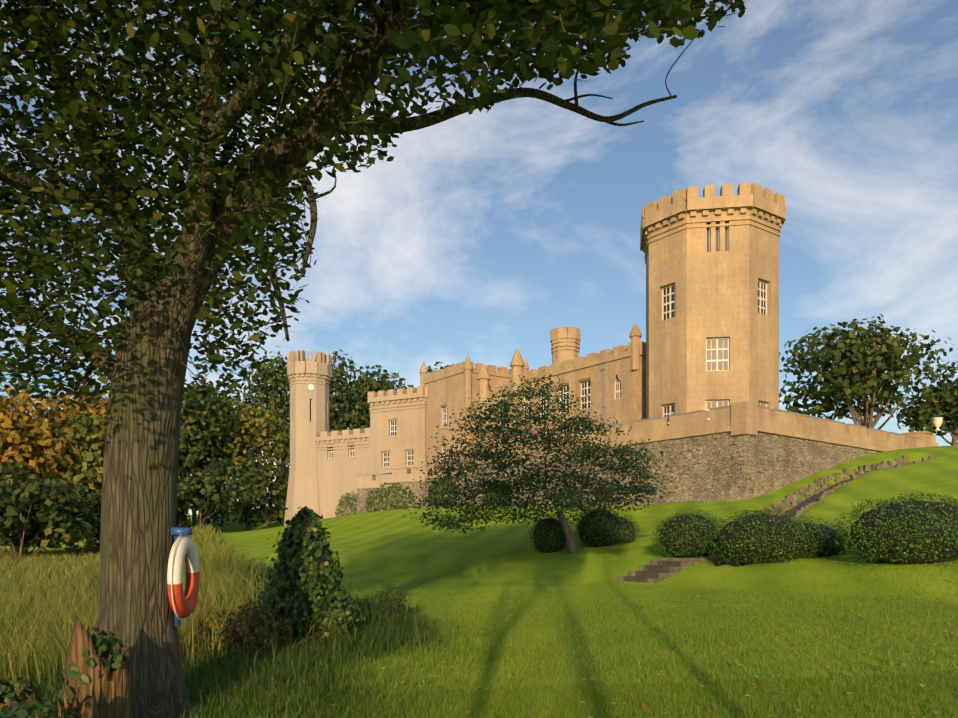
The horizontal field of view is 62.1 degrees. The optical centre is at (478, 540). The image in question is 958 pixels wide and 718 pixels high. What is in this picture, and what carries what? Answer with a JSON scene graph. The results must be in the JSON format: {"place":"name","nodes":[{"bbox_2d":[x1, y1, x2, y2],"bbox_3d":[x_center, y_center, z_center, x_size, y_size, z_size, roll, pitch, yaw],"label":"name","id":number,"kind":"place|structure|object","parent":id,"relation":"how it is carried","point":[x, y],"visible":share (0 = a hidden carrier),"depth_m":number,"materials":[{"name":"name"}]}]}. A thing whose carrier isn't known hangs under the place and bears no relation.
{"place":"outdoors","nodes":[
{"label":"outdoors","id":0,"kind":"place"},
{"bbox_2d":[0,446,957,717],"bbox_3d":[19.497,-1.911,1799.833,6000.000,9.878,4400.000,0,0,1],"label":"ground","id":1,"kind":"structure","parent":0,"point":[396,550],"depth_m":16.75,"materials":[{"name":"green plant"}]},
{"bbox_2d":[0,536,28,552],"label":"bush","id":2,"kind":"object","parent":1,"relation":"on","point":[11,548],"depth_m":65.93,"materials":[{"name":"green plant"}]},
{"bbox_2d":[0,677,40,702],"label":"ivy","id":3,"kind":"object","parent":1,"relation":"on","point":[9,690],"visible":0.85,"depth_m":6.51,"materials":[{"name":"green plant"}]},
{"bbox_2d":[0,678,41,717],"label":"stump","id":4,"kind":"object","parent":1,"relation":"on","point":[32,696],"visible":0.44,"depth_m":6.54,"materials":[{"name":"brown wood"}]},
{"bbox_2d":[0,384,42,448],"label":"tree","id":5,"kind":"object","parent":1,"relation":"on","point":[5,390],"visible":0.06,"depth_m":71.67,"materials":[{"name":"plant"}]},
{"bbox_2d":[0,507,67,547],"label":"bush","id":6,"kind":"object","parent":1,"relation":"on","point":[30,532],"depth_m":56.08,"materials":[{"name":"green plant"}]},
{"bbox_2d":[17,534,55,550],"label":"bush","id":7,"kind":"object","parent":1,"relation":"on","point":[40,544],"depth_m":71.52,"materials":[{"name":"green plant"}]},
{"bbox_2d":[0,382,81,488],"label":"tree","id":8,"kind":"object","parent":1,"relation":"on","point":[19,428],"depth_m":63.30,"materials":[{"name":"plant"}]},
{"bbox_2d":[0,461,93,554],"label":"bush","id":9,"kind":"object","parent":1,"relation":"on","point":[32,536],"depth_m":58.86,"materials":[{"name":"plant"}]},
{"bbox_2d":[2,683,94,717],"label":"grass","id":10,"kind":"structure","parent":1,"relation":"on","point":[87,707],"depth_m":5.63,"materials":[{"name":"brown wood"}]},
{"bbox_2d":[0,698,80,717],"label":"ivy","id":11,"kind":"object","parent":10,"relation":"attached to","point":[39,709],"visible":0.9,"depth_m":5.40,"materials":[{"name":"green plant"}]},
{"bbox_2d":[0,465,97,559],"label":"bush","id":12,"kind":"object","parent":1,"relation":"on","point":[48,506],"depth_m":51.20,"materials":[{"name":"green plant"}]},
{"bbox_2d":[27,411,106,548],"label":"tree","id":13,"kind":"object","parent":1,"relation":"on","point":[80,472],"depth_m":65.59,"materials":[{"name":"plant"}]},
{"bbox_2d":[37,491,101,553],"bbox_3d":[-29.623,-0.902,59.856,10.166,5.981,7.442,0,0,42],"label":"bush","id":14,"kind":"object","parent":1,"relation":"on","point":[93,518],"depth_m":57.97,"materials":[{"name":"green plant"}]},
{"bbox_2d":[33,394,108,549],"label":"tree","id":15,"kind":"object","parent":1,"relation":"on","point":[39,465],"depth_m":82.29,"materials":[{"name":"plant"}]},
{"bbox_2d":[37,370,110,542],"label":"tree","id":16,"kind":"object","parent":1,"relation":"on","point":[101,408],"depth_m":73.93,"materials":[{"name":"plant"}]},
{"bbox_2d":[65,615,130,717],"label":"tree stump","id":17,"kind":"object","parent":1,"relation":"on","point":[108,689],"visible":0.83,"depth_m":6.01,"materials":[{"name":"brown wood"}]},
{"bbox_2d":[58,627,125,703],"bbox_3d":[-2.982,1.160,6.171,0.494,0.995,0.541,0,0,1],"label":"ivy","id":18,"kind":"object","parent":17,"relation":"attached to","point":[106,643],"visible":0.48,"depth_m":6.07,"materials":[{"name":"green plant"}]},
{"bbox_2d":[0,522,319,689],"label":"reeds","id":19,"kind":"object","parent":1,"relation":"on","point":[43,594],"visible":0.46,"depth_m":16.19,"materials":[{"name":"green plant"}]},
{"bbox_2d":[176,475,192,527],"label":"tree","id":20,"kind":"object","parent":1,"relation":"on","point":[180,520],"depth_m":77.67,"materials":[{"name":"green plant"}]},
{"bbox_2d":[178,375,237,527],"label":"tree","id":21,"kind":"object","parent":1,"relation":"on","point":[192,418],"depth_m":81.70,"materials":[{"name":"green plant"}]},
{"bbox_2d":[178,383,237,527],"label":"tree","id":22,"kind":"object","parent":1,"relation":"on","point":[215,393],"depth_m":99.68,"materials":[{"name":"green plant"}]},
{"bbox_2d":[197,457,229,532],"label":"tree","id":23,"kind":"object","parent":1,"relation":"on","point":[214,464],"depth_m":79.93,"materials":[{"name":"green plant"}]},
{"bbox_2d":[179,381,248,525],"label":"tree","id":24,"kind":"object","parent":1,"relation":"on","point":[209,385],"depth_m":111.41,"materials":[{"name":"green plant"}]},
{"bbox_2d":[176,468,260,525],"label":"tree","id":25,"kind":"object","parent":1,"relation":"on","point":[217,491],"depth_m":71.44,"materials":[{"name":"green plant"}]},
{"bbox_2d":[3,554,473,717],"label":"rough grass","id":26,"kind":"structure","parent":1,"relation":"on","point":[370,626],"depth_m":8.97,"materials":[{"name":"green plant"}]},
{"bbox_2d":[204,396,289,529],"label":"tree","id":27,"kind":"object","parent":1,"relation":"on","point":[237,444],"depth_m":88.52,"materials":[{"name":"green plant"}]},
{"bbox_2d":[232,449,266,530],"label":"tree","id":28,"kind":"object","parent":1,"relation":"on","point":[250,454],"depth_m":83.82,"materials":[{"name":"green plant"}]},
{"bbox_2d":[224,457,288,528],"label":"tree","id":29,"kind":"object","parent":1,"relation":"on","point":[261,477],"depth_m":78.79,"materials":[{"name":"green plant"}]},
{"bbox_2d":[228,351,289,478],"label":"tree","id":30,"kind":"object","parent":1,"relation":"on","point":[278,399],"depth_m":115.49,"materials":[{"name":"green plant"}]},
{"bbox_2d":[178,595,347,661],"bbox_3d":[-2.993,1.129,10.411,2.458,0.802,1.640,0,0,23],"label":"dead brush","id":31,"kind":"object","parent":1,"relation":"on","point":[261,627],"depth_m":10.36,"materials":[{"name":"plant"}]},
{"bbox_2d":[270,463,288,525],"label":"tree","id":32,"kind":"object","parent":1,"relation":"on","point":[282,471],"depth_m":87.86,"materials":[{"name":"green plant"}]},
{"bbox_2d":[236,506,368,643],"bbox_3d":[-2.548,0.594,11.478,1.954,2.206,1.438,0,0,1],"label":"ivy bush","id":33,"kind":"object","parent":1,"relation":"on","point":[307,528],"depth_m":11.18,"materials":[{"name":"green plant"}]},
{"bbox_2d":[329,349,375,431],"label":"tree","id":34,"kind":"object","parent":1,"relation":"on","point":[342,397],"depth_m":121.13,"materials":[{"name":"green plant"}]},
{"bbox_2d":[0,0,736,717],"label":"oak tree","id":35,"kind":"object","parent":1,"relation":"on","point":[140,470],"visible":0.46,"depth_m":6.96,"materials":[{"name":"brown plant"}]},
{"bbox_2d":[167,527,199,625],"bbox_3d":[-2.735,0.329,7.309,0.172,0.903,0.796,0,0,-5],"label":"lifebuoy","id":36,"kind":"object","parent":35,"relation":"attached to","point":[182,604],"visible":1,"depth_m":7.20,"materials":[{"name":"multicoloured"}]},
{"bbox_2d":[0,0,746,428],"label":"tree foliage","id":37,"kind":"object","parent":35,"relation":"attached to","point":[456,18],"visible":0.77,"depth_m":5.94,"materials":[{"name":"green plant"}]},
{"bbox_2d":[342,364,413,429],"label":"tree","id":38,"kind":"object","parent":1,"relation":"on","point":[382,383],"visible":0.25,"depth_m":124.02,"materials":[{"name":"green plant"}]},
{"bbox_2d":[373,588,406,622],"bbox_3d":[-1.487,1.103,13.349,0.575,0.688,0.612,0,0,1],"label":"box shrub","id":39,"kind":"object","parent":1,"relation":"on","point":[389,606],"depth_m":13.18,"materials":[{"name":"green plant"}]},
{"bbox_2d":[428,362,459,371],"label":"tree","id":40,"kind":"object","parent":1,"relation":"on","point":[430,369],"depth_m":132.72,"materials":[{"name":"green plant"}]},
{"bbox_2d":[403,372,676,552],"bbox_3d":[2.182,-2.410,25.324,9.572,5.914,8.613,0,0,1],"label":"lawn tree","id":41,"kind":"object","parent":1,"relation":"on","point":[506,487],"depth_m":24.59,"materials":[{"name":"green plant"}]},
{"bbox_2d":[533,518,565,552],"bbox_3d":[2.331,-0.154,26.215,1.132,1.238,1.076,0,0,1],"label":"shrub","id":42,"kind":"object","parent":1,"relation":"on","point":[556,537],"visible":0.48,"depth_m":25.81,"materials":[{"name":"green plant"}]},
{"bbox_2d":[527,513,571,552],"bbox_3d":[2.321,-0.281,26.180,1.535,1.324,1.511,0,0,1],"label":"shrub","id":43,"kind":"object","parent":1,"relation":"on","point":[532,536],"visible":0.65,"depth_m":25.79,"materials":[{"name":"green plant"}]},
{"bbox_2d":[187,564,957,717],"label":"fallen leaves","id":44,"kind":"object","parent":1,"relation":"on","point":[715,707],"visible":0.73,"depth_m":8.39,"materials":[{"name":"brown plant"}]},
{"bbox_2d":[574,505,640,547],"bbox_3d":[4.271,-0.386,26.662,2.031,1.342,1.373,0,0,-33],"label":"shrub","id":45,"kind":"object","parent":1,"relation":"on","point":[608,518],"visible":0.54,"depth_m":26.06,"materials":[{"name":"green plant"}]},
{"bbox_2d":[284,182,932,525],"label":"castle","id":46,"kind":"structure","parent":1,"relation":"on","point":[689,387],"depth_m":45.99,"materials":[{"name":"stone"}]},
{"bbox_2d":[335,477,581,516],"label":"shrubs","id":47,"kind":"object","parent":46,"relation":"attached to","point":[390,505],"depth_m":65.45,"materials":[{"name":"green plant"}]},
{"bbox_2d":[932,417,942,430],"bbox_3d":[30.653,-7.799,53.156,0.660,0.860,0.644,0,0,1],"label":"stone urn","id":48,"kind":"object","parent":46,"relation":"on","point":[937,422],"visible":1,"depth_m":52.98,"materials":[{"name":"white stone"}]},
{"bbox_2d":[617,558,705,582],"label":"bank steps","id":49,"kind":"structure","parent":1,"relation":"on","point":[655,571],"depth_m":19.74,"materials":[{"name":"stone"}]},
{"bbox_2d":[644,506,725,557],"bbox_3d":[5.583,-0.242,21.337,2.250,1.519,2.069,0,0,1],"label":"shrub","id":50,"kind":"object","parent":1,"relation":"on","point":[679,513],"visible":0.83,"depth_m":20.82,"materials":[{"name":"green plant"}]},
{"bbox_2d":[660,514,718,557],"bbox_3d":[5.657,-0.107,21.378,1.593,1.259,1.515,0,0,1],"label":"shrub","id":51,"kind":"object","parent":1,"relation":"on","point":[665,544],"visible":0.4,"depth_m":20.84,"materials":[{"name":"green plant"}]},
{"bbox_2d":[699,506,852,566],"bbox_3d":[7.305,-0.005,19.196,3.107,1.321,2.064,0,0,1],"label":"shrub","id":52,"kind":"object","parent":1,"relation":"on","point":[732,536],"visible":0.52,"depth_m":18.53,"materials":[{"name":"green plant"}]},
{"bbox_2d":[708,456,933,566],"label":"stone steps","id":53,"kind":"object","parent":1,"relation":"on","point":[797,507],"visible":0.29,"depth_m":39.82,"materials":[{"name":"stone"}]},
{"bbox_2d":[779,314,955,428],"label":"tree","id":54,"kind":"object","parent":1,"relation":"on","point":[853,352],"depth_m":74.10,"materials":[{"name":"green plant"}]},
{"bbox_2d":[824,492,957,564],"bbox_3d":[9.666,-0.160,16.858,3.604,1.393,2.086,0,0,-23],"label":"shrub","id":55,"kind":"object","parent":1,"relation":"on","point":[935,511],"visible":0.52,"depth_m":15.97,"materials":[{"name":"green plant"}]},
{"bbox_2d":[890,361,957,445],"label":"tree","id":56,"kind":"object","parent":1,"relation":"on","point":[942,383],"depth_m":83.27,"materials":[{"name":"green plant"}]},
{"bbox_2d":[902,385,957,445],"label":"tree","id":57,"kind":"object","parent":1,"relation":"on","point":[944,402],"depth_m":68.26,"materials":[{"name":"green plant"}]},
{"bbox_2d":[931,435,937,446],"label":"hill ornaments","id":58,"kind":"object","parent":1,"relation":"on","point":[933,440],"visible":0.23,"depth_m":57.88},
{"bbox_2d":[0,0,957,514],"label":"sky","id":59,"kind":"structure","parent":0,"point":[484,234],"materials":[{"name":"blue"}]}
]}

